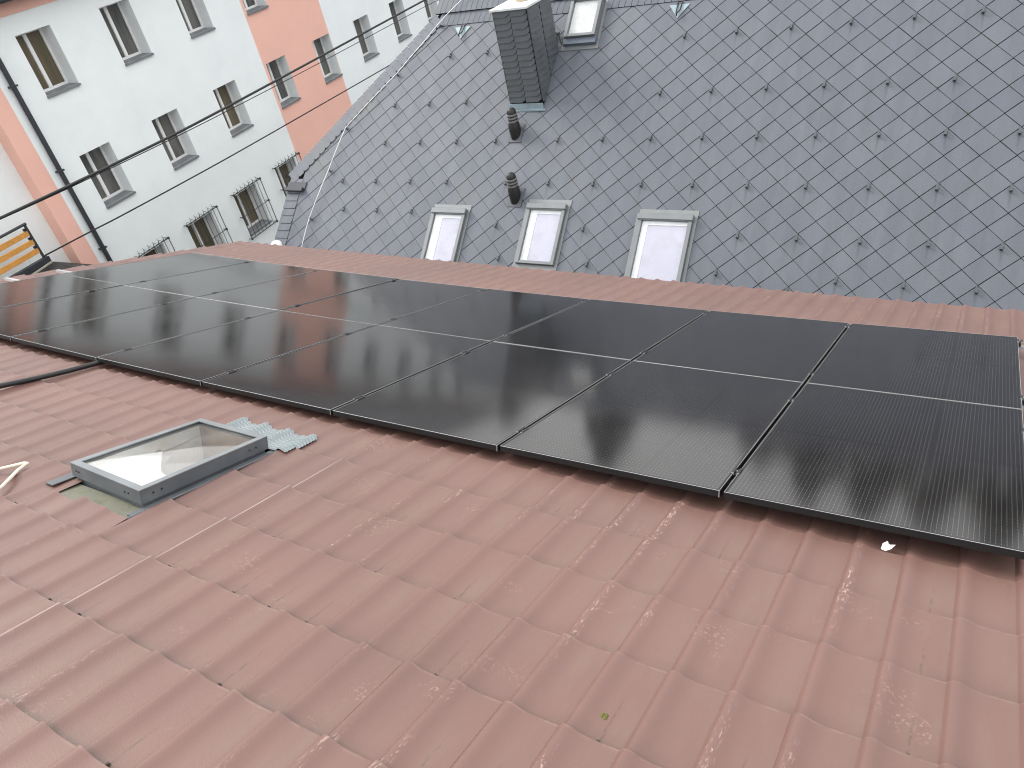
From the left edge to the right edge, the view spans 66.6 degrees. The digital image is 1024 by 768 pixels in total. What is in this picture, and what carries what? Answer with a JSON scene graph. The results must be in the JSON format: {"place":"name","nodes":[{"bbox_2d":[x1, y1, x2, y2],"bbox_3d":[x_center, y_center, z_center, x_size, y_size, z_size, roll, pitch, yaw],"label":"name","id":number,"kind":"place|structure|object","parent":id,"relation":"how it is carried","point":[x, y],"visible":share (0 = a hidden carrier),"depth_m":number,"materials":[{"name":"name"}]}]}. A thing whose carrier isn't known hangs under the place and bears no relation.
{"place":"outdoors","nodes":[
{"label":"outdoors","id":0,"kind":"place"},
{"bbox_2d":[0,0,438,278],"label":"apartment house","id":1,"kind":"structure","parent":0,"point":[87,87],"depth_m":22.69,"materials":[{"name":"paint"}]},
{"bbox_2d":[15,28,80,97],"bbox_3d":[-11.794,-8.100,19.634,0.515,1.487,1.025,6,39,27],"label":"window","id":2,"kind":"structure","parent":1,"relation":"in","point":[33,44],"depth_m":19.83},
{"bbox_2d":[79,146,135,208],"bbox_3d":[-11.190,-5.704,21.335,0.515,1.487,1.025,6,39,27],"label":"window","id":3,"kind":"structure","parent":1,"relation":"in","point":[107,184],"depth_m":21.57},
{"bbox_2d":[99,2,153,65],"bbox_3d":[-10.726,-9.644,21.429,0.515,1.487,1.025,6,39,27],"label":"window","id":4,"kind":"structure","parent":1,"relation":"in","point":[113,15],"depth_m":21.65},
{"bbox_2d":[142,247,158,256],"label":"window","id":5,"kind":"structure","parent":1,"relation":"in","point":[153,251],"depth_m":23.19,"materials":[{"name":"brown glass"}]},
{"bbox_2d":[152,112,199,169],"bbox_3d":[-10.122,-7.248,23.131,0.515,1.487,1.025,6,39,27],"label":"window","id":6,"kind":"structure","parent":1,"relation":"in","point":[164,126],"depth_m":23.38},
{"bbox_2d":[176,0,215,38],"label":"window","id":7,"kind":"structure","parent":1,"relation":"in","point":[187,8],"depth_m":23.58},
{"bbox_2d":[188,216,216,246],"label":"window","id":8,"kind":"structure","parent":1,"relation":"in","point":[195,237],"depth_m":24.72,"materials":[{"name":"glass"}]},
{"bbox_2d":[0,0,425,219],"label":"cable","id":9,"kind":"object","parent":1,"relation":"attached to","point":[155,143],"visible":1,"depth_m":17.43,"materials":[{"name":"black rubber"}]},
{"bbox_2d":[5,0,437,217],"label":"cable","id":10,"kind":"object","parent":9,"relation":"hanging from","point":[219,114],"visible":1,"depth_m":18.07,"materials":[{"name":"black rubber"}]},
{"bbox_2d":[42,64,390,256],"bbox_3d":[-5.970,-11.074,28.750,0.060,0.398,27.148,6,39,27],"label":"cable","id":11,"kind":"object","parent":1,"relation":"attached to","point":[205,169],"visible":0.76,"depth_m":23.16,"materials":[{"name":"black rubber"}]},
{"bbox_2d":[213,84,253,136],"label":"window","id":12,"kind":"structure","parent":1,"relation":"in","point":[223,96],"depth_m":25.19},
{"bbox_2d":[234,188,271,235],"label":"window","id":13,"kind":"structure","parent":1,"relation":"in","point":[245,194],"depth_m":26.32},
{"bbox_2d":[242,0,268,14],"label":"window","id":14,"kind":"structure","parent":1,"relation":"in","point":[250,5],"depth_m":25.48,"materials":[{"name":"white plastic"}]},
{"bbox_2d":[275,162,290,195],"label":"window","id":15,"kind":"structure","parent":1,"relation":"in","point":[281,168],"depth_m":27.64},
{"bbox_2d":[266,59,300,108],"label":"window","id":16,"kind":"structure","parent":1,"relation":"in","point":[273,67],"depth_m":26.99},
{"bbox_2d":[312,37,342,83],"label":"window","id":17,"kind":"structure","parent":1,"relation":"in","point":[318,45],"depth_m":28.81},
{"bbox_2d":[353,18,379,61],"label":"window","id":18,"kind":"structure","parent":1,"relation":"in","point":[357,23],"depth_m":30.63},
{"bbox_2d":[389,1,411,41],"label":"window","id":19,"kind":"structure","parent":1,"relation":"in","point":[400,35],"depth_m":32.47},
{"bbox_2d":[424,0,431,21],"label":"window","id":20,"kind":"structure","parent":1,"relation":"in","point":[428,10],"depth_m":34.41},
{"bbox_2d":[271,0,1023,310],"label":"slate house","id":21,"kind":"structure","parent":0,"point":[872,149],"depth_m":13.10,"materials":[{"name":"grey stone"}]},
{"bbox_2d":[420,204,471,261],"bbox_3d":[-1.340,-2.813,15.127,0.920,0.133,1.440,9,82,29],"label":"roof window","id":22,"kind":"structure","parent":21,"relation":"in","point":[451,221],"depth_m":15.14,"materials":[{"name":"white glass"}]},
{"bbox_2d":[512,199,571,270],"bbox_3d":[0.513,-2.666,14.118,0.920,0.133,1.450,9,82,29],"label":"roof window","id":23,"kind":"structure","parent":21,"relation":"in","point":[546,220],"depth_m":14.12,"materials":[{"name":"white glass"}]},
{"bbox_2d":[561,0,607,50],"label":"roof window","id":24,"kind":"structure","parent":21,"relation":"in","point":[585,20],"depth_m":14.59,"materials":[{"name":"white glass"}]},
{"bbox_2d":[624,209,699,281],"bbox_3d":[2.446,-2.196,12.992,1.080,0.133,1.520,9,82,29],"label":"roof window","id":25,"kind":"structure","parent":21,"relation":"in","point":[668,235],"depth_m":13.01,"materials":[{"name":"white glass"}]},
{"label":"mounting rail","id":26,"kind":"object","parent":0,"visible":0},
{"bbox_2d":[0,285,193,340],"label":"solar panel","id":27,"kind":"object","parent":26,"relation":"attached to","point":[27,318],"visible":0.96,"depth_m":7.26,"materials":[{"name":"glass"}]},
{"bbox_2d":[11,297,277,360],"bbox_3d":[-3.071,-0.508,6.695,1.162,0.040,1.758,10,21,29],"label":"solar panel","id":28,"kind":"object","parent":26,"relation":"attached to","point":[93,339],"visible":0.94,"depth_m":6.55,"materials":[{"name":"glass"}]},
{"bbox_2d":[333,342,629,450],"bbox_3d":[-0.101,0.012,4.994,1.163,0.042,1.758,9,21,30],"label":"solar panel","id":29,"kind":"object","parent":26,"relation":"attached to","point":[495,396],"visible":0.92,"depth_m":4.80,"materials":[{"name":"glass"}]},
{"label":"mounting rail","id":30,"kind":"object","parent":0,"visible":0},
{"bbox_2d":[64,253,250,284],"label":"solar panel","id":31,"kind":"object","parent":30,"relation":"attached to","point":[141,271],"visible":0.91,"depth_m":9.17,"materials":[{"name":"glass"}]},
{"bbox_2d":[126,261,320,296],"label":"solar panel","id":32,"kind":"object","parent":30,"relation":"attached to","point":[208,281],"visible":0.82,"depth_m":8.61,"materials":[{"name":"glass"}]},
{"bbox_2d":[198,269,398,309],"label":"solar panel","id":33,"kind":"object","parent":30,"relation":"attached to","point":[289,292],"visible":0.91,"depth_m":8.03,"materials":[{"name":"glass"}]},
{"bbox_2d":[281,279,486,324],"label":"solar panel","id":34,"kind":"object","parent":30,"relation":"attached to","point":[385,302],"visible":0.83,"depth_m":7.46,"materials":[{"name":"glass"}]},
{"bbox_2d":[378,289,588,342],"bbox_3d":[-0.186,-0.636,6.995,1.163,0.042,1.758,10,21,29],"label":"solar panel","id":35,"kind":"object","parent":30,"relation":"attached to","point":[491,315],"visible":0.9,"depth_m":6.88,"materials":[{"name":"glass"}]},
{"bbox_2d":[493,299,708,361],"bbox_3d":[0.804,-0.471,6.425,1.163,0.042,1.758,9,21,30],"label":"solar panel","id":36,"kind":"object","parent":30,"relation":"attached to","point":[631,332],"visible":0.88,"depth_m":6.30,"materials":[{"name":"glass"}]},
{"bbox_2d":[633,311,850,385],"bbox_3d":[1.794,-0.311,5.854,1.162,0.041,1.758,9,21,30],"label":"solar panel","id":37,"kind":"object","parent":30,"relation":"attached to","point":[786,348],"visible":0.96,"depth_m":5.72,"materials":[{"name":"glass"}]},
{"bbox_2d":[807,323,1023,409],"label":"solar panel","id":38,"kind":"object","parent":30,"relation":"attached to","point":[981,369],"visible":0.92,"depth_m":5.13,"materials":[{"name":"glass"}]},
{"label":"ground","id":39,"kind":"structure","parent":0,"visible":0},
{"bbox_2d":[0,241,1023,767],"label":"house","id":40,"kind":"structure","parent":39,"relation":"on","point":[196,575],"depth_m":2.82,"materials":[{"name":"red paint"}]},
{"bbox_2d":[0,462,28,489],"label":"cord","id":41,"kind":"object","parent":40,"relation":"on","point":[22,465],"visible":1,"depth_m":3.94,"materials":[{"name":"white plastic"}]},
{"bbox_2d":[0,360,105,388],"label":"conduit","id":42,"kind":"object","parent":40,"relation":"attached to","point":[48,375],"visible":0.62,"depth_m":5.43,"materials":[{"name":"black plastic"}]},
{"bbox_2d":[45,417,316,519],"bbox_3d":[-1.682,0.582,4.121,0.760,0.559,1.143,10,21,29],"label":"roof window","id":43,"kind":"structure","parent":40,"relation":"in","point":[128,479],"depth_m":3.98,"materials":[{"name":"grey paint"}]},
{"bbox_2d":[4,277,788,407],"bbox_3d":[-1.482,-0.413,6.363,9.800,0.098,0.049,10,21,29],"label":"mounting rail","id":44,"kind":"object","parent":40,"relation":"attached to","point":[9,279],"visible":0.04,"depth_m":8.69,"materials":[{"name":"metal"}]},
{"bbox_2d":[0,274,121,307],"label":"solar panel","id":45,"kind":"object","parent":44,"relation":"attached to","point":[12,293],"visible":0.92,"depth_m":8.09,"materials":[{"name":"glass"}]},
{"bbox_2d":[98,310,373,385],"bbox_3d":[-2.081,-0.329,6.130,1.163,0.043,1.758,10,21,29],"label":"solar panel","id":46,"kind":"object","parent":44,"relation":"attached to","point":[198,357],"visible":0.94,"depth_m":5.97,"materials":[{"name":"glass"}]},
{"bbox_2d":[202,325,489,414],"bbox_3d":[-1.091,-0.156,5.562,1.163,0.041,1.758,10,21,30],"label":"solar panel","id":47,"kind":"object","parent":44,"relation":"attached to","point":[328,377],"visible":0.97,"depth_m":5.38,"materials":[{"name":"glass"}]},
{"bbox_2d":[500,361,802,496],"bbox_3d":[0.889,0.170,4.422,1.163,0.042,1.758,9,20,30],"label":"solar panel","id":48,"kind":"object","parent":44,"relation":"attached to","point":[701,431],"visible":1,"depth_m":4.20,"materials":[{"name":"glass"}]},
{"bbox_2d":[724,383,1023,559],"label":"solar panel","id":49,"kind":"object","parent":44,"relation":"attached to","point":[944,471],"visible":1,"depth_m":3.61,"materials":[{"name":"glass"}]},
{"bbox_2d":[56,269,1023,408],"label":"mounting rail","id":50,"kind":"object","parent":40,"relation":"attached to","point":[61,271],"visible":0.03,"depth_m":9.15,"materials":[{"name":"metal"}]},
{"bbox_2d":[600,713,609,719],"bbox_3d":[0.266,0.965,2.266,0.028,0.014,0.031,10,21,29],"label":"moss clump","id":51,"kind":"object","parent":40,"relation":"on","point":[604,716],"visible":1,"depth_m":2.26,"materials":[{"name":"green plant"}]},
{"bbox_2d":[881,541,894,550],"bbox_3d":[1.492,0.644,3.103,0.048,0.016,0.042,-25,36,-16],"label":"paper scrap","id":52,"kind":"object","parent":40,"relation":"on","point":[886,545],"visible":1,"depth_m":3.10,"materials":[{"name":"white paper"}]}
]}

